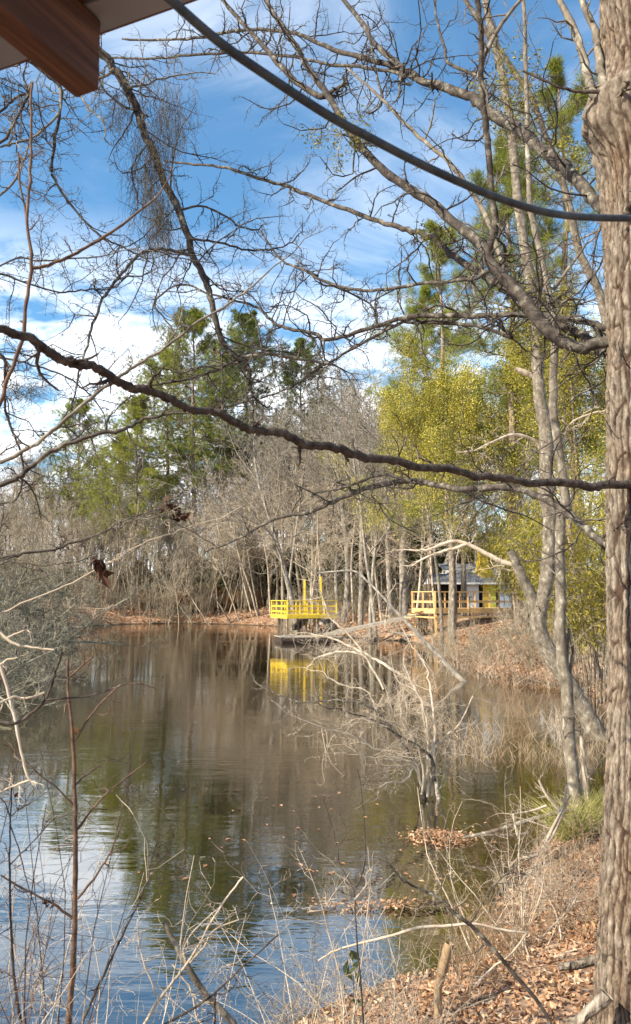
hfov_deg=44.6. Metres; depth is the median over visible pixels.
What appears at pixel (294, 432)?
bare tree
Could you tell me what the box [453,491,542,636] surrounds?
bamboo clump
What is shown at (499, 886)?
dry grass
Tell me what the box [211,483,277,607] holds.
bare tree
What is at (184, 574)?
bare sapling
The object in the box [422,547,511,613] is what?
cottage
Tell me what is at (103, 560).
bare sapling
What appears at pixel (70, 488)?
bare tree
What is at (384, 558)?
evergreen shrub
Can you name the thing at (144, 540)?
bare tree
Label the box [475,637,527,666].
brush
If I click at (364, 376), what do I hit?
bare tree
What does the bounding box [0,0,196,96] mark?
roof eave
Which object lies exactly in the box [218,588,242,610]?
rust shrub
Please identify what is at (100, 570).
tree
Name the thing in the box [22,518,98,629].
bare shrub
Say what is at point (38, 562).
bare shrub
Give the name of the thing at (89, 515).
bare tree
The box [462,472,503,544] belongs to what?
bare tree
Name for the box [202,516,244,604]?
bare tree
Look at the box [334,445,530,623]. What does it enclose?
drooping tree
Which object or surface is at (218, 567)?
leaning tree
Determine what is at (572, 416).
evergreen tree
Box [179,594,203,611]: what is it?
rust shrub
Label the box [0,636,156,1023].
sapling
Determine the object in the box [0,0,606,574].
sky
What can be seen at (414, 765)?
water shrub
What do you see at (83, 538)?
bare tree
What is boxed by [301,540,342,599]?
evergreen shrub
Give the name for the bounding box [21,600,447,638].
fallen leaves
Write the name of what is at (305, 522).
bare tree
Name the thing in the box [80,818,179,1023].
sapling
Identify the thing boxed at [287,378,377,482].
bare tree
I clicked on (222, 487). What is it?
bare tree
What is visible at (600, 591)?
bamboo clump
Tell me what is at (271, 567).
bare tree
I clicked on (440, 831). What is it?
leaf raft
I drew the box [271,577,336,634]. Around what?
fishing deck
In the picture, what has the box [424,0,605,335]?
slender tree
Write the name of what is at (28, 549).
bare shrub
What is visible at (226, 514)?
bare tree
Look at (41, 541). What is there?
bare tree
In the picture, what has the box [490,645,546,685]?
brush
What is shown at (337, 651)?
leaning branch
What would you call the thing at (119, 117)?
spanish moss
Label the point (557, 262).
pine tree
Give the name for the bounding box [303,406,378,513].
bare tree
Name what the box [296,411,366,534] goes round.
bare tree
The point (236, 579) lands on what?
evergreen shrub
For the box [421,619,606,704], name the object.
fallen leaves
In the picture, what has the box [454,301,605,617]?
evergreen tree
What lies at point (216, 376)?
pine tree
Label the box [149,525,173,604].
bare tree
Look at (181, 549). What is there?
bare tree
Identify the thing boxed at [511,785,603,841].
grass tuft
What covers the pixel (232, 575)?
bare sapling
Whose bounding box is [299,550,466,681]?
leaning branch
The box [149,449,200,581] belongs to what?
bare tree
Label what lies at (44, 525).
bare tree
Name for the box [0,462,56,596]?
bare tree
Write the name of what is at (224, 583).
bare sapling
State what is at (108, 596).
bare shrub
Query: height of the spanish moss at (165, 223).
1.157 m
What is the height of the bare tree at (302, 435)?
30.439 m
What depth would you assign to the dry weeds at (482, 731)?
15.96 m
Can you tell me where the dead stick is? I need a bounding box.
[162,921,236,1023]
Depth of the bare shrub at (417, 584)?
71.16 m
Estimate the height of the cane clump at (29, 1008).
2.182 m
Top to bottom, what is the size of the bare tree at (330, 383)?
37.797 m
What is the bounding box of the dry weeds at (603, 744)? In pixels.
[540,731,606,756]
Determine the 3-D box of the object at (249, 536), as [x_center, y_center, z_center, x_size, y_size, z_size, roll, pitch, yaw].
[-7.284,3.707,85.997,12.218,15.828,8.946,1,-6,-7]
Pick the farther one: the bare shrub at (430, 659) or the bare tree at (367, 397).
the bare tree at (367, 397)
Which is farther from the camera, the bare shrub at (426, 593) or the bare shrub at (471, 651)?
the bare shrub at (426, 593)
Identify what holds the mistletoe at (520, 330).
attached to the leaning tree at (538, 600)
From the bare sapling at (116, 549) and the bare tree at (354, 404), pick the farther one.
the bare tree at (354, 404)
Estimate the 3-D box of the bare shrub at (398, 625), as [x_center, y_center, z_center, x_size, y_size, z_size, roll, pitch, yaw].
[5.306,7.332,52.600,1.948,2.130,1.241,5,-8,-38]
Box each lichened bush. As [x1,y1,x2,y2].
[0,531,171,668]
[0,552,166,657]
[0,561,93,721]
[0,573,89,674]
[0,590,78,700]
[32,588,98,650]
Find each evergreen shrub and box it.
[53,559,78,593]
[68,566,121,592]
[90,566,129,589]
[119,557,144,589]
[139,552,177,587]
[143,566,189,592]
[183,550,212,577]
[187,566,203,589]
[198,544,242,599]
[203,559,255,605]
[241,548,297,601]
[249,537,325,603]
[293,510,385,608]
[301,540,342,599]
[353,519,422,604]
[369,521,444,605]
[380,512,493,592]
[459,517,506,546]
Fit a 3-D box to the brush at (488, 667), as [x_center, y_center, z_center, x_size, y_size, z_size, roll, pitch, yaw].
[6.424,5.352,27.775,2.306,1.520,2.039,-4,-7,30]
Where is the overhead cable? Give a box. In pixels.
[164,0,630,221]
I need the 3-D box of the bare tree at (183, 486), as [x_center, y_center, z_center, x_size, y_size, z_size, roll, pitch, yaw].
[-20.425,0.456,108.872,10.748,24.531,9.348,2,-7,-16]
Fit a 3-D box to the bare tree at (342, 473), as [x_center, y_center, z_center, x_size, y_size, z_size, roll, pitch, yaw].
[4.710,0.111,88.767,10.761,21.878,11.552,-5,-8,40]
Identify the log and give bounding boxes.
[462,805,572,841]
[557,954,595,971]
[567,989,613,1023]
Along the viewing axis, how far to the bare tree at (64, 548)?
96.50 m
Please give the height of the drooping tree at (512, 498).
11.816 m
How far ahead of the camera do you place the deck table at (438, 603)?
49.17 m
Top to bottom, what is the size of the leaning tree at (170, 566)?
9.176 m
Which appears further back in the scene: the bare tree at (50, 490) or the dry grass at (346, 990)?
the bare tree at (50, 490)
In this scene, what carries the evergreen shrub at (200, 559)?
on the ground at (566, 1008)
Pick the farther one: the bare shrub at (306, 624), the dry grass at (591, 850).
the bare shrub at (306, 624)
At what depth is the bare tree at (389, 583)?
60.70 m
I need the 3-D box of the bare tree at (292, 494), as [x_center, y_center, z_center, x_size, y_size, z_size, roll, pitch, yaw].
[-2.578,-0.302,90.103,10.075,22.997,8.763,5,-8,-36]
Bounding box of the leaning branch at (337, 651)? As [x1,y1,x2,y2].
[304,628,366,673]
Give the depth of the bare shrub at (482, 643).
30.02 m
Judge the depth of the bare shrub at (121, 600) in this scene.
84.06 m
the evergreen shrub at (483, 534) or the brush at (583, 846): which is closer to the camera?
the brush at (583, 846)
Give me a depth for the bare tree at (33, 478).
110.86 m
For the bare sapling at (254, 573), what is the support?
on the ground at (566, 1008)
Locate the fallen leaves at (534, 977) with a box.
[298,801,602,1023]
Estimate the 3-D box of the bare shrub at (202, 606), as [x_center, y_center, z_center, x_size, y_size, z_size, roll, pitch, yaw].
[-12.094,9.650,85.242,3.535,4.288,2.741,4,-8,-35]
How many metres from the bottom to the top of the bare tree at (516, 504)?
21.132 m
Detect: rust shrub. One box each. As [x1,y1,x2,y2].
[98,580,109,602]
[122,579,148,605]
[138,594,155,606]
[152,587,165,605]
[160,582,195,611]
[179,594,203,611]
[202,582,229,610]
[205,592,225,611]
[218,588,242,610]
[251,587,271,606]
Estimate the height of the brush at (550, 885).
0.972 m
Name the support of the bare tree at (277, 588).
on the ground at (566, 1008)
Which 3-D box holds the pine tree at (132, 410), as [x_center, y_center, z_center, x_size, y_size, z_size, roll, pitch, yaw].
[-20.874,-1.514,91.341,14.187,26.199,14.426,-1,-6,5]
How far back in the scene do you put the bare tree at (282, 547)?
68.85 m
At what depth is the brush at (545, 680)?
24.88 m
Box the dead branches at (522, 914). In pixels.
[417,766,600,960]
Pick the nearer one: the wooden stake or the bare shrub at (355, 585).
the wooden stake
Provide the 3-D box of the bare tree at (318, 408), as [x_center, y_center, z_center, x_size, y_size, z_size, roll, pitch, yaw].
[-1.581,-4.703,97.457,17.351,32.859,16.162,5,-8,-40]
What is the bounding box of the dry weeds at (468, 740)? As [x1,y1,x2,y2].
[419,726,511,751]
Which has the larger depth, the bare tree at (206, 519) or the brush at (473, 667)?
the bare tree at (206, 519)
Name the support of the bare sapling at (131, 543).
on the ground at (566, 1008)
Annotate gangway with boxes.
[325,613,427,635]
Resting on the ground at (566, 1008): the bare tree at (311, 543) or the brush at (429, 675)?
the bare tree at (311, 543)
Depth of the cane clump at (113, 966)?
3.67 m
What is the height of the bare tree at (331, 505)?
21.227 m
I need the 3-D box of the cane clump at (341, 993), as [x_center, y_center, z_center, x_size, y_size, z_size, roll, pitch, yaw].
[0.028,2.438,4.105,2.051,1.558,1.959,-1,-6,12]
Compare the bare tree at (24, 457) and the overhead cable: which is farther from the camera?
the bare tree at (24, 457)
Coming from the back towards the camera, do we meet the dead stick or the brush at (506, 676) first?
the brush at (506, 676)
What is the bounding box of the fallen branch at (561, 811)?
[490,757,578,869]
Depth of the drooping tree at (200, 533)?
89.47 m
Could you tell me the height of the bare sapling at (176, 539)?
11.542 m
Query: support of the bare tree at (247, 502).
on the ground at (566, 1008)
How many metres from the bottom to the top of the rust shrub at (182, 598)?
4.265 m
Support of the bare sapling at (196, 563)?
on the ground at (566, 1008)
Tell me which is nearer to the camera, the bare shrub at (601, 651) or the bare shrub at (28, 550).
the bare shrub at (601, 651)
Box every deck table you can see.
[427,596,445,607]
[457,596,471,607]
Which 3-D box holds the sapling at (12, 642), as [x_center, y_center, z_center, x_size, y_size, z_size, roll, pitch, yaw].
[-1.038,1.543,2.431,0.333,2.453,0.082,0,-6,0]
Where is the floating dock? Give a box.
[274,635,341,642]
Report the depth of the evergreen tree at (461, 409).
41.91 m
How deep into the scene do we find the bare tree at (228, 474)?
104.94 m
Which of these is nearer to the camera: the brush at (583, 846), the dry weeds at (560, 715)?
the brush at (583, 846)
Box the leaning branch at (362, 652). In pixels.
[290,554,390,689]
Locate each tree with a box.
[0,0,630,1023]
[0,25,392,640]
[0,443,64,557]
[0,448,49,536]
[0,452,47,574]
[0,458,61,531]
[0,460,17,541]
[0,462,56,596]
[0,463,14,503]
[0,472,26,531]
[0,478,12,532]
[0,491,30,590]
[0,493,25,537]
[0,499,27,584]
[1,445,90,537]
[1,511,35,548]
[2,454,85,558]
[3,511,39,593]
[4,444,61,538]
[6,454,65,566]
[7,450,57,550]
[7,472,46,548]
[7,494,55,555]
[8,497,69,580]
[10,501,44,569]
[11,482,76,554]
[21,495,54,598]
[21,517,61,558]
[25,464,107,594]
[27,492,85,595]
[28,397,116,597]
[31,496,88,575]
[35,460,89,547]
[37,459,111,594]
[42,446,96,556]
[44,483,106,590]
[45,451,98,558]
[49,466,127,568]
[50,521,80,599]
[52,472,100,553]
[56,511,103,606]
[61,509,100,598]
[64,483,122,578]
[67,509,107,595]
[70,434,161,584]
[70,481,118,601]
[72,393,196,605]
[74,519,119,588]
[84,475,142,557]
[85,507,141,599]
[93,347,237,588]
[93,524,129,602]
[95,471,145,608]
[117,519,143,609]
[120,305,256,596]
[120,520,155,581]
[124,464,171,587]
[124,481,183,597]
[131,482,176,583]
[132,378,312,633]
[134,504,173,608]
[140,460,213,584]
[144,480,204,591]
[145,552,192,623]
[147,470,207,571]
[148,443,210,559]
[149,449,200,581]
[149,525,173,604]
[152,501,175,580]
[152,546,208,623]
[153,544,192,624]
[154,452,228,588]
[156,522,191,594]
[159,477,214,590]
[161,528,202,585]
[164,493,248,609]
[169,358,274,539]
[174,523,230,623]
[178,447,234,557]
[181,454,262,616]
[181,485,219,612]
[182,452,242,545]
[182,511,239,621]
[183,308,308,522]
[183,437,243,555]
[183,497,227,591]
[189,496,236,608]
[190,430,253,530]
[190,436,239,529]
[195,433,265,529]
[197,443,244,534]
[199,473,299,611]
[199,475,234,537]
[199,476,287,614]
[200,470,250,564]
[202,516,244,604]
[203,481,244,558]
[204,507,259,606]
[206,491,255,617]
[210,411,289,522]
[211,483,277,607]
[217,403,297,606]
[220,358,322,547]
[223,404,337,629]
[224,447,294,607]
[226,406,315,527]
[227,366,341,630]
[227,422,311,548]
[229,371,344,545]
[229,457,301,550]
[230,454,294,607]
[232,487,279,615]
[234,436,297,604]
[236,426,352,597]
[238,366,378,599]
[239,453,384,628]
[240,377,306,549]
[247,415,351,550]
[252,428,395,629]
[253,434,312,544]
[255,337,346,550]
[256,358,410,622]
[260,422,325,595]
[260,467,308,596]
[265,398,364,545]
[268,401,357,602]
[270,450,322,597]
[273,464,349,623]
[281,459,398,622]
[283,452,340,598]
[283,473,330,599]
[287,345,374,445]
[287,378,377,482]
[292,372,526,615]
[295,485,355,596]
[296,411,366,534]
[297,393,356,530]
[298,413,373,534]
[299,394,386,617]
[300,381,417,630]
[301,359,436,618]
[302,445,441,620]
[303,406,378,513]
[306,406,377,521]
[306,433,353,601]
[309,354,375,501]
[309,457,342,597]
[313,376,383,512]
[315,357,392,509]
[317,325,474,659]
[321,363,461,640]
[323,344,403,523]
[327,414,390,532]
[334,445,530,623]
[340,403,414,640]
[349,376,451,606]
[350,400,553,636]
[351,456,490,620]
[353,367,383,471]
[353,386,561,615]
[356,356,411,599]
[359,217,524,629]
[364,285,495,614]
[370,345,538,641]
[387,0,605,740]
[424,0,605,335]
[433,52,606,597]
[434,438,586,556]
[436,133,605,625]
[439,399,569,572]
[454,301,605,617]
[454,353,585,602]
[454,423,569,557]
[459,365,504,563]
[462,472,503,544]
[476,0,606,817]
[477,429,538,568]
[482,453,538,534]
[490,431,534,595]
[495,262,606,607]
[525,478,605,691]
[531,434,602,521]
[564,408,605,587]
[570,469,605,528]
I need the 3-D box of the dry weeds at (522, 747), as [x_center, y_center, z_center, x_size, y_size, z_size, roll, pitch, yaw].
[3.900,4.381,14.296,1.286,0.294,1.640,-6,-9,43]
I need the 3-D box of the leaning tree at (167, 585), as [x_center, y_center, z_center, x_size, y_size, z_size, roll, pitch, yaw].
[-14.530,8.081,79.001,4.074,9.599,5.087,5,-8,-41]
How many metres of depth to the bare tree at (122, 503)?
86.89 m
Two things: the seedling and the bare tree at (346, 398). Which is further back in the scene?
the bare tree at (346, 398)
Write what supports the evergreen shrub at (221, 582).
on the ground at (566, 1008)
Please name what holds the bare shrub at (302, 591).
on the ground at (566, 1008)
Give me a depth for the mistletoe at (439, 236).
5.79 m
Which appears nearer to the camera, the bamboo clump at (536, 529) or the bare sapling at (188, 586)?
the bamboo clump at (536, 529)
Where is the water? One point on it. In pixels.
(197, 719)
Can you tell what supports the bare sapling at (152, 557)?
on the ground at (566, 1008)
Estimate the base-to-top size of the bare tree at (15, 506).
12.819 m
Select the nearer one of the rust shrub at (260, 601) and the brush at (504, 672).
the brush at (504, 672)
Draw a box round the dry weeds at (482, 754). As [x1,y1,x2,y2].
[435,739,553,765]
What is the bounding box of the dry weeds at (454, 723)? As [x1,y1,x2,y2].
[409,711,486,728]
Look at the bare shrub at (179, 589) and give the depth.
87.49 m
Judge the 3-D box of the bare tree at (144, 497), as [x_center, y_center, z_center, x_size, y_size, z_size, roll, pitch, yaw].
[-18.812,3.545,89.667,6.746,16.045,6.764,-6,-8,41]
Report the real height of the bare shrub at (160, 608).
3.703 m
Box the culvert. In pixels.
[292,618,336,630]
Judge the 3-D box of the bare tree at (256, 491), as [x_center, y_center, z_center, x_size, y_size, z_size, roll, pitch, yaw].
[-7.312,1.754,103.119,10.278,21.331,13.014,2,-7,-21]
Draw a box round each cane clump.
[0,658,229,1023]
[0,787,262,1023]
[0,804,224,1023]
[0,903,268,1023]
[116,828,516,1023]
[210,932,371,1023]
[298,896,497,1023]
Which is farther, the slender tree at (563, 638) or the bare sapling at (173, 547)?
the bare sapling at (173, 547)
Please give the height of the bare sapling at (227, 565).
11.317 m
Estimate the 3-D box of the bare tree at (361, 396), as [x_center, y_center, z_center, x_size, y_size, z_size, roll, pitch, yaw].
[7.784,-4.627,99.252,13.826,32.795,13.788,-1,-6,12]
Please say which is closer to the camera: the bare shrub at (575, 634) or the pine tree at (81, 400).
the bare shrub at (575, 634)
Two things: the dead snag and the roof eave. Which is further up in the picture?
the roof eave
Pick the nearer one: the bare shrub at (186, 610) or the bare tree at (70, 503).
the bare shrub at (186, 610)
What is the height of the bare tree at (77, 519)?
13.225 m
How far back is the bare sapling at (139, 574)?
89.07 m
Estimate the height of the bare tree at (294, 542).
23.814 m
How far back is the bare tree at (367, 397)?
116.86 m
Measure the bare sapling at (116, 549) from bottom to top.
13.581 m
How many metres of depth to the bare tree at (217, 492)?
93.56 m
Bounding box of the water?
[0,623,606,1023]
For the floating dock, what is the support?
on the water
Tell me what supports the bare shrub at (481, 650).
on the ground at (566, 1008)
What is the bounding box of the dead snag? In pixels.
[575,729,595,802]
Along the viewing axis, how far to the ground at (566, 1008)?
6.16 m
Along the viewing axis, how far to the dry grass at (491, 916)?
6.62 m
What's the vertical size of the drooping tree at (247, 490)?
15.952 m
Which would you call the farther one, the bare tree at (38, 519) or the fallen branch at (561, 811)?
the bare tree at (38, 519)
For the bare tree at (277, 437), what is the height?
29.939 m
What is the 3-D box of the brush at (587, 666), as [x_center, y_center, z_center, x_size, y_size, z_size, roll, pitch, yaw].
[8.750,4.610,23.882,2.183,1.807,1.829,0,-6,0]
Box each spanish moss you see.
[0,375,59,410]
[97,91,137,147]
[111,125,184,269]
[125,77,217,203]
[140,185,186,288]
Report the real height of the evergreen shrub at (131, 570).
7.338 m
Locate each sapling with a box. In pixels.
[0,82,170,407]
[0,610,53,669]
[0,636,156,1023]
[0,649,121,725]
[0,659,43,804]
[0,753,64,1023]
[64,530,97,603]
[69,524,109,602]
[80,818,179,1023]
[85,507,132,604]
[86,536,115,610]
[94,505,138,606]
[100,518,140,609]
[103,536,144,603]
[105,498,159,607]
[107,515,137,603]
[108,520,152,605]
[116,520,153,611]
[119,518,162,605]
[119,520,177,614]
[119,559,131,599]
[120,876,244,1023]
[124,564,144,591]
[133,543,158,608]
[139,530,167,607]
[145,510,205,606]
[146,534,174,587]
[161,552,185,588]
[162,536,190,604]
[164,502,217,616]
[164,934,293,1023]
[168,558,193,611]
[169,519,200,615]
[175,538,217,614]
[179,562,205,615]
[188,514,246,616]
[193,529,232,614]
[200,519,254,615]
[210,536,250,610]
[214,557,242,616]
[219,523,250,609]
[229,542,258,613]
[235,506,269,604]
[235,543,266,607]
[240,519,270,578]
[241,543,262,599]
[247,547,261,605]
[248,541,266,606]
[274,537,299,607]
[302,769,377,1023]
[368,817,551,1023]
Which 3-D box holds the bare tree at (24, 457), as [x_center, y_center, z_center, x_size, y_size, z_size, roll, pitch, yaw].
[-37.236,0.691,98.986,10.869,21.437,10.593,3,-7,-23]
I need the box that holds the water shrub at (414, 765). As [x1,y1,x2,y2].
[240,611,522,808]
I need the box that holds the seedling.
[343,950,366,1005]
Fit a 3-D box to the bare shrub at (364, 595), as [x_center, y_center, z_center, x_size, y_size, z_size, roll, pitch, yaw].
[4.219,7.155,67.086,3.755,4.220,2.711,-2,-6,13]
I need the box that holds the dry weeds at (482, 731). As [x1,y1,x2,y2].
[441,717,537,741]
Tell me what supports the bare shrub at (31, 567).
on the ground at (566, 1008)
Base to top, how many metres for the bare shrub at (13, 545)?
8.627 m
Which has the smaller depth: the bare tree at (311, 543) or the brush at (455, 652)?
the brush at (455, 652)
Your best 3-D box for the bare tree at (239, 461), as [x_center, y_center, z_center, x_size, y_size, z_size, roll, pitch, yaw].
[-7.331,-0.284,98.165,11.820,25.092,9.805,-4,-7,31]
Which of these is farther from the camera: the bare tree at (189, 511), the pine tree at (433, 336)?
the bare tree at (189, 511)
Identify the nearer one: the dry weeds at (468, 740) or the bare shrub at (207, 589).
the dry weeds at (468, 740)
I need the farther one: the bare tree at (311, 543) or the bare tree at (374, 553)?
the bare tree at (311, 543)
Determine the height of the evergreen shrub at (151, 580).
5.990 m
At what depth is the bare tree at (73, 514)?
110.20 m
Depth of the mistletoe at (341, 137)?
5.37 m
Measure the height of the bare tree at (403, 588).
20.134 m
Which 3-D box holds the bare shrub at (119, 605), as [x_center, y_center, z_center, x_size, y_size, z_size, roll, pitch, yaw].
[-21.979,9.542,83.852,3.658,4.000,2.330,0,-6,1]
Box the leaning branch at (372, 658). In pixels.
[268,602,418,683]
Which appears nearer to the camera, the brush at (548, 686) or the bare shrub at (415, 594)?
the brush at (548, 686)
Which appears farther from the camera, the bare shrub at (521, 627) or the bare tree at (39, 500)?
the bare tree at (39, 500)
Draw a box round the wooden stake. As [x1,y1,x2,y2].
[433,941,453,1021]
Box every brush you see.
[351,664,440,712]
[377,671,461,711]
[389,656,469,690]
[395,656,473,689]
[401,652,453,690]
[414,874,541,1001]
[416,789,603,879]
[433,647,501,671]
[436,710,498,757]
[441,633,473,663]
[441,817,598,962]
[443,644,502,674]
[445,639,493,668]
[445,643,495,673]
[462,646,518,678]
[464,643,527,683]
[467,670,527,718]
[472,681,541,739]
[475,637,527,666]
[481,816,600,923]
[487,668,543,717]
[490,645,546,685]
[494,647,548,685]
[497,646,554,686]
[502,798,601,889]
[515,652,575,688]
[520,652,560,687]
[523,702,591,743]
[541,859,598,946]
[543,650,600,687]
[573,651,607,683]
[574,659,595,687]
[575,654,607,687]
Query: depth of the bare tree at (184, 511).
92.95 m
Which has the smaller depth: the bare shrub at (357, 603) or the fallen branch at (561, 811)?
the fallen branch at (561, 811)
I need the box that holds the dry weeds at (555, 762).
[499,738,597,767]
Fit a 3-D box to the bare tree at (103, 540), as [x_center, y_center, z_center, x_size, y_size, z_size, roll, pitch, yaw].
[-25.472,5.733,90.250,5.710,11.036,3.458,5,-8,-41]
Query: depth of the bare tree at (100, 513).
96.62 m
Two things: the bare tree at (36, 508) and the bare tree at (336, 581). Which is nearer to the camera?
the bare tree at (336, 581)
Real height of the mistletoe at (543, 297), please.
1.649 m
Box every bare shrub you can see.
[0,498,56,610]
[0,505,35,574]
[0,517,76,613]
[0,536,18,594]
[1,512,70,607]
[1,520,31,587]
[1,543,62,624]
[5,528,40,599]
[10,536,63,609]
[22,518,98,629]
[22,536,66,588]
[34,516,92,606]
[61,565,96,607]
[80,558,120,611]
[84,561,122,609]
[96,584,127,614]
[102,579,119,609]
[105,580,134,615]
[112,567,142,602]
[122,569,165,616]
[124,575,144,609]
[138,575,173,623]
[144,566,182,610]
[150,588,168,619]
[158,591,178,621]
[159,569,191,623]
[163,568,201,616]
[164,569,194,612]
[179,596,196,623]
[186,580,214,617]
[189,571,223,613]
[192,580,217,615]
[196,588,217,616]
[210,588,232,612]
[230,571,257,612]
[234,571,259,612]
[246,569,275,605]
[258,574,273,606]
[273,588,298,624]
[273,613,297,632]
[280,602,308,634]
[285,568,325,613]
[298,582,333,620]
[302,569,345,626]
[302,586,328,634]
[322,578,340,613]
[325,571,344,612]
[330,590,356,621]
[338,549,381,612]
[343,575,383,613]
[350,588,367,615]
[354,589,379,619]
[358,616,378,639]
[364,558,418,611]
[375,543,424,608]
[376,566,412,607]
[387,607,406,630]
[398,566,425,606]
[408,584,424,607]
[410,614,448,659]
[412,567,441,600]
[414,574,436,613]
[419,608,467,661]
[423,640,442,660]
[430,631,454,658]
[433,636,462,660]
[441,628,477,664]
[456,612,497,667]
[459,627,497,662]
[460,614,502,665]
[462,629,484,666]
[468,614,493,642]
[472,640,494,663]
[483,621,517,667]
[488,593,529,647]
[492,598,539,667]
[493,621,531,662]
[508,600,546,647]
[511,636,532,664]
[514,629,541,668]
[524,642,538,665]
[552,601,602,662]
[574,646,585,667]
[594,626,606,667]
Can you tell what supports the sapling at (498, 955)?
on the ground at (566, 1008)
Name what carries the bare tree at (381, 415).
on the ground at (566, 1008)
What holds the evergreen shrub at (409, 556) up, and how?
on the ground at (566, 1008)
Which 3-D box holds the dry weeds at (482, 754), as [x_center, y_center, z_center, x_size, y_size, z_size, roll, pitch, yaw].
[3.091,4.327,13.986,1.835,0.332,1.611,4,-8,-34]
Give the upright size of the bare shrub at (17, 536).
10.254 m
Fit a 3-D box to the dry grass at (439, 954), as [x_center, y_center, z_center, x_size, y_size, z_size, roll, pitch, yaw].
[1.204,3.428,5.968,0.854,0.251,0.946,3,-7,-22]
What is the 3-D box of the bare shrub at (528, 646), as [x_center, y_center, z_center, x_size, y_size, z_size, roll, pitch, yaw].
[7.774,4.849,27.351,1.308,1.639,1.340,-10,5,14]
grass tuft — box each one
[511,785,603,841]
[559,782,604,818]
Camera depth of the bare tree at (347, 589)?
63.43 m
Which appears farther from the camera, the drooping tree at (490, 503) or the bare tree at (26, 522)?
the bare tree at (26, 522)
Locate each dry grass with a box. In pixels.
[249,991,339,1023]
[265,975,383,1022]
[274,967,417,1011]
[399,916,487,974]
[462,898,531,934]
[469,863,529,899]
[505,868,579,904]
[536,830,597,871]
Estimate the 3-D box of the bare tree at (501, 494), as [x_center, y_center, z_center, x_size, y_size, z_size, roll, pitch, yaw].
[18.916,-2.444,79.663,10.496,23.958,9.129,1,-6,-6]
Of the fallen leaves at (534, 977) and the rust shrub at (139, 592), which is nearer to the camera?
the fallen leaves at (534, 977)
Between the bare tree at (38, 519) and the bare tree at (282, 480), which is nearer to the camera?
the bare tree at (38, 519)
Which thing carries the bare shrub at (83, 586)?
on the ground at (566, 1008)
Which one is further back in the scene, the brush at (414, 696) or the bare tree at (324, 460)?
the bare tree at (324, 460)
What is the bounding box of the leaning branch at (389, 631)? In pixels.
[366,580,418,637]
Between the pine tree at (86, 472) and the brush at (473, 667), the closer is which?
the brush at (473, 667)
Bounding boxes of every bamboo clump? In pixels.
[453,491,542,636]
[475,466,604,644]
[490,476,607,705]
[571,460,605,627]
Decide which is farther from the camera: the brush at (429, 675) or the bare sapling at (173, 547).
the bare sapling at (173, 547)
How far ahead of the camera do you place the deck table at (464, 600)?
50.13 m
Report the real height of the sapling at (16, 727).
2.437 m
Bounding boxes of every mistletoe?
[301,97,371,180]
[409,219,460,253]
[464,31,552,131]
[482,95,547,148]
[489,271,582,348]
[490,303,556,365]
[538,127,592,199]
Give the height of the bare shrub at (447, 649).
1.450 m
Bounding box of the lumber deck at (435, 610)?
[404,591,511,638]
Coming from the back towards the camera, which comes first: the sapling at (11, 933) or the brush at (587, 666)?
the brush at (587, 666)
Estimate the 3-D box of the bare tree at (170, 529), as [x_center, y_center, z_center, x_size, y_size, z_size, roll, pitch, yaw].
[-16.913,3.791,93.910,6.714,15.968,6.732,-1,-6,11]
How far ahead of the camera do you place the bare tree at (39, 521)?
94.08 m
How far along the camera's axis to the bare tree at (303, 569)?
86.17 m
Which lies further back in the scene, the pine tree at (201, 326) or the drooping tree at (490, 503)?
the pine tree at (201, 326)
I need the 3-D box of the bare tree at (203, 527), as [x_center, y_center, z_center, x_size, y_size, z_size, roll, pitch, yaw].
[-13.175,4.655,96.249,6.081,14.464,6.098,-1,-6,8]
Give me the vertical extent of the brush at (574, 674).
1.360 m
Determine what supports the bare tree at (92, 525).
on the ground at (566, 1008)
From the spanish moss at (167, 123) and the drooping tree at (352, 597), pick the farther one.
the drooping tree at (352, 597)
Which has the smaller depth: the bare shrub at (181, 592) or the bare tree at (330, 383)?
the bare shrub at (181, 592)
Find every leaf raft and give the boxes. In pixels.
[271,897,485,911]
[396,827,506,850]
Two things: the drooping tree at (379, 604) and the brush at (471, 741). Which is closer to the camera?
the brush at (471, 741)
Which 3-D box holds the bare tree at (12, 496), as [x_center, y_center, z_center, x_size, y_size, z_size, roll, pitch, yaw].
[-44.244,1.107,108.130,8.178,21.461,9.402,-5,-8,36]
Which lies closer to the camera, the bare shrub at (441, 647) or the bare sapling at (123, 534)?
the bare shrub at (441, 647)
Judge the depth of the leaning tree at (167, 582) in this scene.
81.19 m
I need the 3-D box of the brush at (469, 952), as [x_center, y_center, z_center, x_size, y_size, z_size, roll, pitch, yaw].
[1.150,2.985,5.298,0.841,0.881,1.056,0,-6,0]
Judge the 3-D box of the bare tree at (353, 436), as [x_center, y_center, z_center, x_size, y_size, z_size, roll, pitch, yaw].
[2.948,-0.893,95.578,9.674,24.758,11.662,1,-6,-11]
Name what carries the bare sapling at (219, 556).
on the ground at (566, 1008)
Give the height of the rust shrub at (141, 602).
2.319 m
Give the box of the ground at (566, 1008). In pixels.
[6,572,607,1023]
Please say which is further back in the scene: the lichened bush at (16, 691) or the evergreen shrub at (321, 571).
the evergreen shrub at (321, 571)
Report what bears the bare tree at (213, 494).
on the ground at (566, 1008)
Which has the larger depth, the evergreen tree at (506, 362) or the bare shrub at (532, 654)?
the evergreen tree at (506, 362)
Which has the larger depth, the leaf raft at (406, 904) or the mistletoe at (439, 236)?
the leaf raft at (406, 904)
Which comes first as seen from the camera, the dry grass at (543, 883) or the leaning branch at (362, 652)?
the dry grass at (543, 883)
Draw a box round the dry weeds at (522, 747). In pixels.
[478,733,563,759]
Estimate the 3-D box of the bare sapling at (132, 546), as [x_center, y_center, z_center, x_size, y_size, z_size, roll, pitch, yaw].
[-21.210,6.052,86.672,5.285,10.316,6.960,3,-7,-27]
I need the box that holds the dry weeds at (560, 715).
[538,704,606,724]

